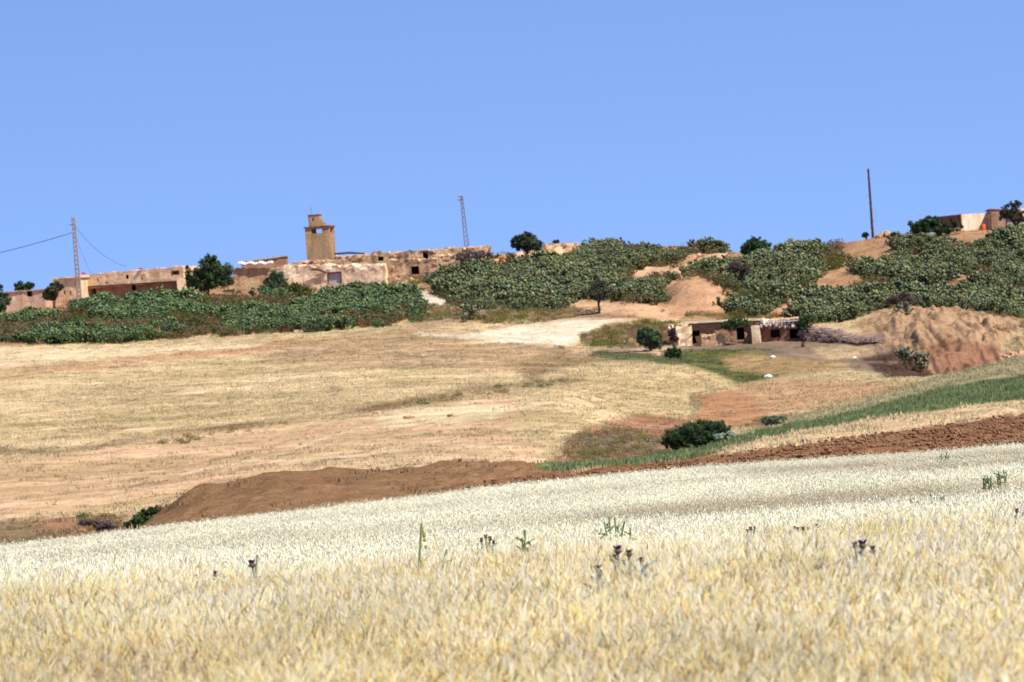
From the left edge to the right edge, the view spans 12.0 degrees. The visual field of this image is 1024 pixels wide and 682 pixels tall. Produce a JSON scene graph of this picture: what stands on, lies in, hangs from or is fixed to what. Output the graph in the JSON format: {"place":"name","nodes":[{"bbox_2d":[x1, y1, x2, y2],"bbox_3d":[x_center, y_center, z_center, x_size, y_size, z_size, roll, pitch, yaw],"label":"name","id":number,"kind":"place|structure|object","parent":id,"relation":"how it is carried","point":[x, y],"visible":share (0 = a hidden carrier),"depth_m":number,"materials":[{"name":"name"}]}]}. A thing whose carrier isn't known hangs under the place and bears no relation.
{"place":"outdoors","nodes":[
{"label":"outdoors","id":0,"kind":"place"},
{"bbox_2d":[294,330,314,332],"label":"concrete slab","id":1,"kind":"structure","parent":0,"point":[298,331],"depth_m":504.55,"materials":[{"name":"beige concrete"}]},
{"bbox_2d":[0,492,1023,681],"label":"barley field","id":2,"kind":"structure","parent":0,"point":[945,604],"depth_m":26.91,"materials":[{"name":"beige plant"}]},
{"bbox_2d":[0,230,1023,543],"bbox_3d":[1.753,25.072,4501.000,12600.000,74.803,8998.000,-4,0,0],"label":"ground","id":3,"kind":"structure","parent":0,"point":[264,492],"depth_m":358.23,"materials":[{"name":"beige soil"}]},
{"bbox_2d":[0,290,11,312],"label":"shrub","id":4,"kind":"object","parent":3,"relation":"on","point":[5,300],"visible":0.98,"depth_m":584.79,"materials":[{"name":"green plant"}]},
{"bbox_2d":[14,280,34,290],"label":"round tree","id":5,"kind":"object","parent":3,"relation":"on","point":[20,285],"visible":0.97,"depth_m":639.47,"materials":[{"name":"green plant"}]},
{"bbox_2d":[3,289,52,311],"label":"flat house","id":6,"kind":"structure","parent":3,"relation":"on","point":[21,299],"depth_m":600.40,"materials":[{"name":"beige paint"}]},
{"bbox_2d":[42,280,64,308],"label":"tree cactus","id":7,"kind":"object","parent":3,"relation":"on","point":[51,291],"visible":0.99,"depth_m":587.77,"materials":[{"name":"green plant"}]},
{"bbox_2d":[50,276,94,305],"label":"flat house","id":8,"kind":"structure","parent":3,"relation":"on","point":[67,293],"depth_m":603.63,"materials":[{"name":"beige paint"}]},
{"bbox_2d":[69,217,81,298],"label":"concrete pole","id":9,"kind":"object","parent":3,"relation":"on","point":[77,259],"visible":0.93,"depth_m":600.93,"materials":[{"name":"concrete"}]},
{"bbox_2d":[0,232,71,252],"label":"power cable","id":10,"kind":"object","parent":9,"relation":"attached to","point":[35,243],"visible":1,"depth_m":599.41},
{"bbox_2d":[78,519,117,532],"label":"gully bush","id":11,"kind":"object","parent":3,"relation":"on","point":[100,526],"visible":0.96,"depth_m":213.86,"materials":[{"name":"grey plant"}]},
{"bbox_2d":[80,265,199,297],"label":"long house","id":12,"kind":"structure","parent":3,"relation":"on","point":[121,284],"depth_m":604.12,"materials":[{"name":"beige stone"}]},
{"bbox_2d":[172,270,179,274],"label":"window","id":13,"kind":"structure","parent":12,"relation":"in","point":[176,272],"depth_m":602.35,"materials":[{"name":"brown wood"}]},
{"bbox_2d":[122,505,163,528],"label":"gully bush","id":14,"kind":"object","parent":3,"relation":"on","point":[142,517],"visible":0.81,"depth_m":205.79,"materials":[{"name":"green plant"}]},
{"bbox_2d":[184,253,235,293],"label":"round tree","id":15,"kind":"object","parent":3,"relation":"on","point":[211,273],"visible":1,"depth_m":595.26,"materials":[{"name":"green plant"}]},
{"bbox_2d":[0,280,434,344],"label":"prickly pear thicket","id":16,"kind":"object","parent":3,"relation":"on","point":[162,301],"visible":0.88,"depth_m":537.63,"materials":[{"name":"green plant"}]},
{"bbox_2d":[248,555,261,582],"bbox_3d":[-2.091,2.241,39.994,0.138,0.960,0.160,-4,0,-21],"label":"thistle","id":17,"kind":"object","parent":3,"relation":"on","point":[252,565],"visible":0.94,"depth_m":39.95,"materials":[{"name":"grey plant"}]},
{"bbox_2d":[233,260,279,292],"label":"shed","id":18,"kind":"structure","parent":3,"relation":"on","point":[246,279],"depth_m":604.03,"materials":[{"name":"beige stone"}]},
{"bbox_2d":[241,255,288,267],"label":"back house","id":19,"kind":"structure","parent":3,"relation":"on","point":[280,261],"depth_m":622.00,"materials":[{"name":"stone"}]},
{"bbox_2d":[260,269,288,290],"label":"round tree","id":20,"kind":"object","parent":3,"relation":"on","point":[274,280],"visible":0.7,"depth_m":591.09,"materials":[{"name":"green plant"}]},
{"bbox_2d":[281,327,288,333],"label":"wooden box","id":21,"kind":"object","parent":3,"relation":"on","point":[285,329],"visible":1,"depth_m":505.73,"materials":[{"name":"brown wood"}]},
{"bbox_2d":[279,282,312,296],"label":"shrub","id":22,"kind":"object","parent":3,"relation":"on","point":[297,289],"visible":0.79,"depth_m":587.13,"materials":[{"name":"green plant"}]},
{"bbox_2d":[303,206,335,261],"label":"tower","id":23,"kind":"structure","parent":3,"relation":"on","point":[320,246],"depth_m":615.85,"materials":[{"name":"stone"}]},
{"bbox_2d":[292,258,347,264],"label":"stone ruin","id":24,"kind":"object","parent":3,"relation":"on","point":[324,261],"visible":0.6,"depth_m":608.50,"materials":[{"name":"beige stone"}]},
{"bbox_2d":[279,263,388,290],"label":"plastered ruin","id":25,"kind":"object","parent":3,"relation":"on","point":[307,275],"visible":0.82,"depth_m":601.65,"materials":[{"name":"paint"}]},
{"bbox_2d":[327,271,341,283],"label":"doorway","id":26,"kind":"structure","parent":25,"relation":"in","point":[333,277],"depth_m":601.62,"materials":[{"name":"paint"}]},
{"bbox_2d":[334,252,364,254],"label":"roof beam","id":27,"kind":"structure","parent":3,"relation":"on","point":[348,253],"depth_m":609.91,"materials":[{"name":"brown wood"}]},
{"bbox_2d":[334,252,396,264],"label":"stone ruin","id":28,"kind":"object","parent":3,"relation":"on","point":[376,258],"visible":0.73,"depth_m":611.49,"materials":[{"name":"beige stone"}]},
{"bbox_2d":[397,277,414,284],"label":"rock pile","id":29,"kind":"object","parent":3,"relation":"on","point":[404,281],"visible":0.51,"depth_m":593.61,"materials":[{"name":"stone"}]},
{"bbox_2d":[403,415,414,418],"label":"stone","id":30,"kind":"object","parent":3,"relation":"on","point":[407,416],"visible":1,"depth_m":327.46,"materials":[{"name":"beige stone"}]},
{"bbox_2d":[385,257,443,282],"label":"stone ruin","id":31,"kind":"object","parent":3,"relation":"on","point":[400,269],"visible":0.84,"depth_m":600.67,"materials":[{"name":"beige stone"}]},
{"bbox_2d":[411,266,418,274],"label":"window","id":32,"kind":"structure","parent":31,"relation":"in","point":[414,269],"depth_m":601.62,"materials":[{"name":"black"}]},
{"bbox_2d":[418,523,452,570],"bbox_3d":[-0.670,2.127,41.564,0.240,1.162,0.340,-4,0,45],"label":"mullein","id":33,"kind":"object","parent":3,"relation":"on","point":[420,541],"visible":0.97,"depth_m":41.57,"materials":[{"name":"green plant"}]},
{"bbox_2d":[384,245,489,261],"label":"stone ruin","id":34,"kind":"object","parent":3,"relation":"on","point":[421,253],"visible":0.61,"depth_m":611.83,"materials":[{"name":"beige stone"}]},
{"bbox_2d":[430,253,463,265],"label":"stone ruin","id":35,"kind":"object","parent":3,"relation":"on","point":[447,260],"visible":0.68,"depth_m":606.01,"materials":[{"name":"beige stone"}]},
{"bbox_2d":[447,413,459,416],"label":"stone","id":36,"kind":"object","parent":3,"relation":"on","point":[453,415],"visible":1,"depth_m":326.55,"materials":[{"name":"beige stone"}]},
{"bbox_2d":[458,195,468,246],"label":"lattice mast","id":37,"kind":"object","parent":3,"relation":"on","point":[463,221],"visible":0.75,"depth_m":616.80,"materials":[{"name":"metal"}]},
{"bbox_2d":[461,314,466,322],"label":"prickly pear","id":38,"kind":"object","parent":3,"relation":"on","point":[463,316],"visible":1,"depth_m":502.95,"materials":[{"name":"green plant"}]},
{"bbox_2d":[457,302,482,319],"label":"prickly pear","id":39,"kind":"object","parent":3,"relation":"on","point":[471,308],"visible":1,"depth_m":504.78,"materials":[{"name":"green plant"}]},
{"bbox_2d":[450,249,493,263],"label":"thorn bush","id":40,"kind":"object","parent":3,"relation":"on","point":[479,254],"visible":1,"depth_m":599.67,"materials":[{"name":"grey plant"}]},
{"bbox_2d":[477,313,487,319],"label":"prickly pear","id":41,"kind":"object","parent":3,"relation":"on","point":[483,315],"visible":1,"depth_m":503.94,"materials":[{"name":"green plant"}]},
{"bbox_2d":[477,534,496,557],"bbox_3d":[-0.266,2.516,50.969,0.295,0.991,0.291,-4,0,0],"label":"thistle","id":42,"kind":"object","parent":3,"relation":"on","point":[489,543],"visible":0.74,"depth_m":50.97,"materials":[{"name":"grey plant"}]},
{"bbox_2d":[499,254,505,264],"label":"rock pile","id":43,"kind":"object","parent":3,"relation":"on","point":[502,257],"visible":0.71,"depth_m":605.55,"materials":[{"name":"beige stone"}]},
{"bbox_2d":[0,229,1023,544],"bbox_3d":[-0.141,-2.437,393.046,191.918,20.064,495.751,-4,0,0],"label":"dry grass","id":44,"kind":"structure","parent":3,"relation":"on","point":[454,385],"depth_m":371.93,"materials":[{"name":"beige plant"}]},
{"bbox_2d":[0,439,1023,584],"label":"oat field","id":45,"kind":"structure","parent":3,"relation":"on","point":[710,494],"depth_m":83.26,"materials":[{"name":"beige plant"}]},
{"bbox_2d":[0,238,1023,545],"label":"dry scrub","id":46,"kind":"object","parent":3,"relation":"on","point":[204,326],"visible":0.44,"depth_m":516.34,"materials":[{"name":"plant"}]},
{"bbox_2d":[514,530,536,556],"bbox_3d":[0.153,2.311,46.513,0.216,1.017,0.269,-4,0,0],"label":"weed","id":47,"kind":"object","parent":3,"relation":"on","point":[524,544],"visible":0.26,"depth_m":46.45,"materials":[{"name":"green plant"}]},
{"bbox_2d":[510,231,543,257],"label":"wide tree","id":48,"kind":"object","parent":3,"relation":"on","point":[526,242],"visible":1,"depth_m":611.38,"materials":[{"name":"green plant"}]},
{"bbox_2d":[509,249,545,257],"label":"garden wall","id":49,"kind":"structure","parent":3,"relation":"on","point":[515,255],"depth_m":618.62,"materials":[{"name":"beige stone"}]},
{"bbox_2d":[554,344,564,348],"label":"rock pile","id":50,"kind":"object","parent":3,"relation":"on","point":[558,346],"visible":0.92,"depth_m":469.87,"materials":[{"name":"beige stone"}]},
{"bbox_2d":[541,242,581,254],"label":"garden wall","id":51,"kind":"structure","parent":3,"relation":"on","point":[561,248],"depth_m":622.89,"materials":[{"name":"beige stone"}]},
{"bbox_2d":[422,236,731,309],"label":"prickly pear thicket","id":52,"kind":"object","parent":3,"relation":"on","point":[524,281],"visible":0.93,"depth_m":573.16,"materials":[{"name":"green plant"}]},
{"bbox_2d":[582,564,607,602],"bbox_3d":[0.571,1.842,30.491,0.221,0.898,0.260,-4,0,0],"label":"thistle","id":53,"kind":"object","parent":3,"relation":"on","point":[599,573],"visible":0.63,"depth_m":30.42,"materials":[{"name":"grey plant"}]},
{"bbox_2d":[586,275,609,313],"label":"tree","id":54,"kind":"object","parent":3,"relation":"on","point":[600,294],"visible":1,"depth_m":511.56,"materials":[{"name":"green plant"}]},
{"bbox_2d":[597,517,637,541],"bbox_3d":[1.228,2.547,55.985,0.414,1.045,0.331,-4,0,-34],"label":"weed","id":55,"kind":"object","parent":3,"relation":"on","point":[616,530],"visible":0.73,"depth_m":56.05,"materials":[{"name":"green plant"}]},
{"bbox_2d":[609,545,638,592],"bbox_3d":[0.757,1.864,32.997,0.207,0.962,0.374,-4,0,-19],"label":"thistle","id":56,"kind":"object","parent":3,"relation":"on","point":[618,551],"visible":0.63,"depth_m":33.08,"materials":[{"name":"grey plant"}]},
{"bbox_2d":[628,557,658,606],"bbox_3d":[0.814,1.794,30.003,0.262,0.936,0.289,-4,0,-35],"label":"thistle","id":57,"kind":"object","parent":3,"relation":"on","point":[644,567],"visible":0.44,"depth_m":29.94,"materials":[{"name":"grey plant"}]},
{"bbox_2d":[636,327,662,350],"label":"round tree","id":58,"kind":"object","parent":3,"relation":"on","point":[650,337],"visible":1,"depth_m":469.63,"materials":[{"name":"green plant"}]},
{"bbox_2d":[667,324,678,349],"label":"yard shrub","id":59,"kind":"object","parent":3,"relation":"on","point":[672,336],"visible":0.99,"depth_m":467.87,"materials":[{"name":"brown plant"}]},
{"bbox_2d":[664,347,682,358],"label":"yard shrub","id":60,"kind":"object","parent":3,"relation":"on","point":[676,353],"visible":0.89,"depth_m":451.63,"materials":[{"name":"green plant"}]},
{"bbox_2d":[666,325,692,345],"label":"stone end","id":61,"kind":"object","parent":3,"relation":"on","point":[683,335],"visible":0.6,"depth_m":478.00,"materials":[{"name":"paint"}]},
{"bbox_2d":[660,416,732,449],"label":"gully bush","id":62,"kind":"object","parent":3,"relation":"on","point":[696,435],"visible":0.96,"depth_m":267.70,"materials":[{"name":"green plant"}]},
{"bbox_2d":[686,253,728,258],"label":"garden wall","id":63,"kind":"structure","parent":3,"relation":"on","point":[698,256],"depth_m":612.00,"materials":[{"name":"beige stone"}]},
{"bbox_2d":[696,333,725,346],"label":"garden wall","id":64,"kind":"structure","parent":3,"relation":"on","point":[706,340],"depth_m":477.38,"materials":[{"name":"beige stone"}]},
{"bbox_2d":[708,240,724,251],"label":"skyline shrub","id":65,"kind":"object","parent":3,"relation":"on","point":[717,243],"visible":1,"depth_m":627.57,"materials":[{"name":"green plant"}]},
{"bbox_2d":[412,414,1023,497],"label":"soil clods","id":66,"kind":"object","parent":3,"relation":"on","point":[842,444],"visible":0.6,"depth_m":161.51,"materials":[{"name":"brown soil"}]},
{"bbox_2d":[713,431,734,441],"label":"gully bush","id":67,"kind":"object","parent":3,"relation":"on","point":[718,437],"visible":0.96,"depth_m":261.90,"materials":[{"name":"green plant"}]},
{"bbox_2d":[685,318,764,342],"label":"farmhouse","id":68,"kind":"object","parent":3,"relation":"on","point":[741,333],"visible":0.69,"depth_m":479.65,"materials":[{"name":"stone"}]},
{"bbox_2d":[736,327,744,339],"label":"doorway","id":69,"kind":"structure","parent":68,"relation":"in","point":[740,331],"depth_m":481.53,"materials":[{"name":"black"}]},
{"bbox_2d":[720,317,750,329],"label":"vine","id":70,"kind":"object","parent":3,"relation":"on","point":[733,323],"visible":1,"depth_m":477.01,"materials":[{"name":"green plant"}]},
{"bbox_2d":[726,260,750,279],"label":"thorn bush","id":71,"kind":"object","parent":3,"relation":"on","point":[737,267],"visible":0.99,"depth_m":559.85,"materials":[{"name":"grey plant"}]},
{"bbox_2d":[745,526,755,541],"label":"thistle","id":72,"kind":"object","parent":3,"relation":"on","point":[754,528],"visible":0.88,"depth_m":48.50,"materials":[{"name":"grey plant"}]},
{"bbox_2d":[740,236,771,254],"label":"skyline shrub","id":73,"kind":"object","parent":3,"relation":"on","point":[753,243],"visible":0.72,"depth_m":621.12,"materials":[{"name":"green plant"}]},
{"bbox_2d":[751,325,760,343],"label":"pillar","id":74,"kind":"structure","parent":3,"relation":"on","point":[756,334],"depth_m":478.14,"materials":[{"name":"paint"}]},
{"bbox_2d":[761,414,787,425],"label":"gully bush","id":75,"kind":"object","parent":3,"relation":"on","point":[773,420],"visible":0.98,"depth_m":291.86,"materials":[{"name":"green plant"}]},
{"bbox_2d":[530,347,1023,471],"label":"green grass","id":76,"kind":"structure","parent":3,"relation":"on","point":[928,400],"depth_m":252.50,"materials":[{"name":"green plant"}]},
{"bbox_2d":[756,317,799,341],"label":"animal shelter","id":77,"kind":"object","parent":3,"relation":"on","point":[778,330],"visible":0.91,"depth_m":479.05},
{"bbox_2d":[770,329,779,337],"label":"window","id":78,"kind":"structure","parent":77,"relation":"in","point":[774,333],"depth_m":480.12,"materials":[{"name":"black"}]},
{"bbox_2d":[789,329,799,338],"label":"doorway","id":79,"kind":"structure","parent":77,"relation":"in","point":[793,332],"depth_m":481.17,"materials":[{"name":"black"}]},
{"bbox_2d":[789,526,809,535],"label":"thistle","id":80,"kind":"object","parent":3,"relation":"on","point":[798,528],"visible":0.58,"depth_m":47.50,"materials":[{"name":"brown plant"}]},
{"bbox_2d":[797,330,807,346],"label":"yard shrub","id":81,"kind":"object","parent":3,"relation":"on","point":[802,334],"visible":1,"depth_m":469.84,"materials":[{"name":"brown plant"}]},
{"bbox_2d":[796,315,813,339],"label":"yard shrub","id":82,"kind":"object","parent":3,"relation":"on","point":[803,324],"visible":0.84,"depth_m":477.75,"materials":[{"name":"green plant"}]},
{"bbox_2d":[806,322,887,344],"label":"brushwood heap","id":83,"kind":"object","parent":3,"relation":"on","point":[824,334],"visible":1,"depth_m":472.32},
{"bbox_2d":[679,222,1023,322],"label":"prickly pear thicket","id":84,"kind":"object","parent":3,"relation":"on","point":[946,259],"visible":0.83,"depth_m":562.70,"materials":[{"name":"green plant"}]},
{"bbox_2d":[847,539,880,604],"bbox_3d":[2.307,1.737,31.472,0.289,0.909,0.207,-4,0,44],"label":"thistle","id":85,"kind":"object","parent":3,"relation":"on","point":[862,545],"visible":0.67,"depth_m":31.48,"materials":[{"name":"grey plant"}]},
{"bbox_2d":[861,232,868,239],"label":"tree","id":86,"kind":"object","parent":3,"relation":"on","point":[865,234],"visible":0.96,"depth_m":639.82,"materials":[{"name":"green plant"}]},
{"bbox_2d":[867,169,873,237],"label":"plain pole","id":87,"kind":"object","parent":3,"relation":"on","point":[871,219],"visible":0.94,"depth_m":631.88,"materials":[{"name":"brown wood"}]},
{"bbox_2d":[871,230,889,238],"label":"rock pile","id":88,"kind":"object","parent":3,"relation":"on","point":[882,234],"visible":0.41,"depth_m":627.28,"materials":[{"name":"beige stone"}]},
{"bbox_2d":[882,290,920,309],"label":"thorn bush","id":89,"kind":"object","parent":3,"relation":"on","point":[903,296],"visible":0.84,"depth_m":499.84,"materials":[{"name":"brown plant"}]},
{"bbox_2d":[893,301,913,314],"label":"prickly pear","id":90,"kind":"object","parent":3,"relation":"on","point":[906,305],"visible":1,"depth_m":483.83,"materials":[{"name":"green plant"}]},
{"bbox_2d":[893,346,915,363],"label":"prickly pear","id":91,"kind":"object","parent":3,"relation":"on","point":[903,352],"visible":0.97,"depth_m":444.57,"materials":[{"name":"green plant"}]},
{"bbox_2d":[909,352,929,368],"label":"prickly pear","id":92,"kind":"object","parent":3,"relation":"on","point":[916,356],"visible":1,"depth_m":437.68,"materials":[{"name":"green plant"}]},
{"bbox_2d":[907,215,963,235],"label":"wide tree","id":93,"kind":"object","parent":3,"relation":"on","point":[931,224],"visible":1,"depth_m":605.18,"materials":[{"name":"green plant"}]},
{"bbox_2d":[937,451,948,464],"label":"weed","id":94,"kind":"object","parent":3,"relation":"on","point":[944,456],"visible":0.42,"depth_m":105.50,"materials":[{"name":"plant"}]},
{"bbox_2d":[938,213,987,232],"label":"cream house","id":95,"kind":"structure","parent":3,"relation":"on","point":[968,222],"depth_m":614.86,"materials":[{"name":"beige paint"}]},
{"bbox_2d":[980,475,995,490],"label":"weed","id":96,"kind":"object","parent":3,"relation":"on","point":[986,480],"visible":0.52,"depth_m":77.49,"materials":[{"name":"green plant"}]},
{"bbox_2d":[987,214,990,229],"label":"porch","id":97,"kind":"object","parent":3,"relation":"on","point":[988,221],"visible":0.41,"depth_m":615.16,"materials":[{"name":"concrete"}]},
{"bbox_2d":[993,470,1006,487],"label":"weed","id":98,"kind":"object","parent":3,"relation":"on","point":[999,477],"visible":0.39,"depth_m":79.92,"materials":[{"name":"green plant"}]},
{"bbox_2d":[985,209,1023,229],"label":"brown house","id":99,"kind":"structure","parent":3,"relation":"on","point":[996,220],"depth_m":613.00,"materials":[{"name":"beige paint"}]},
{"bbox_2d":[1006,218,1015,227],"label":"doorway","id":100,"kind":"structure","parent":99,"relation":"in","point":[1008,221],"depth_m":613.18,"materials":[{"name":"white wood"}]},
{"bbox_2d":[999,200,1023,225],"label":"open tree","id":101,"kind":"object","parent":3,"relation":"on","point":[1011,214],"visible":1,"depth_m":603.66,"materials":[{"name":"green plant"}]},
{"bbox_2d":[1001,350,1023,359],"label":"rock pile","id":102,"kind":"object","parent":3,"relation":"on","point":[1020,353],"visible":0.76,"depth_m":441.57,"materials":[{"name":"beige stone"}]},
{"bbox_2d":[1011,508,1023,532],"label":"thistle","id":103,"kind":"object","parent":3,"relation":"on","point":[1016,511],"visible":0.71,"depth_m":45.03,"materials":[{"name":"plant"}]},
{"bbox_2d":[0,0,1023,291],"label":"sky","id":104,"kind":"structure","parent":0,"point":[171,133],"materials":[{"name":"blue"}]}
]}

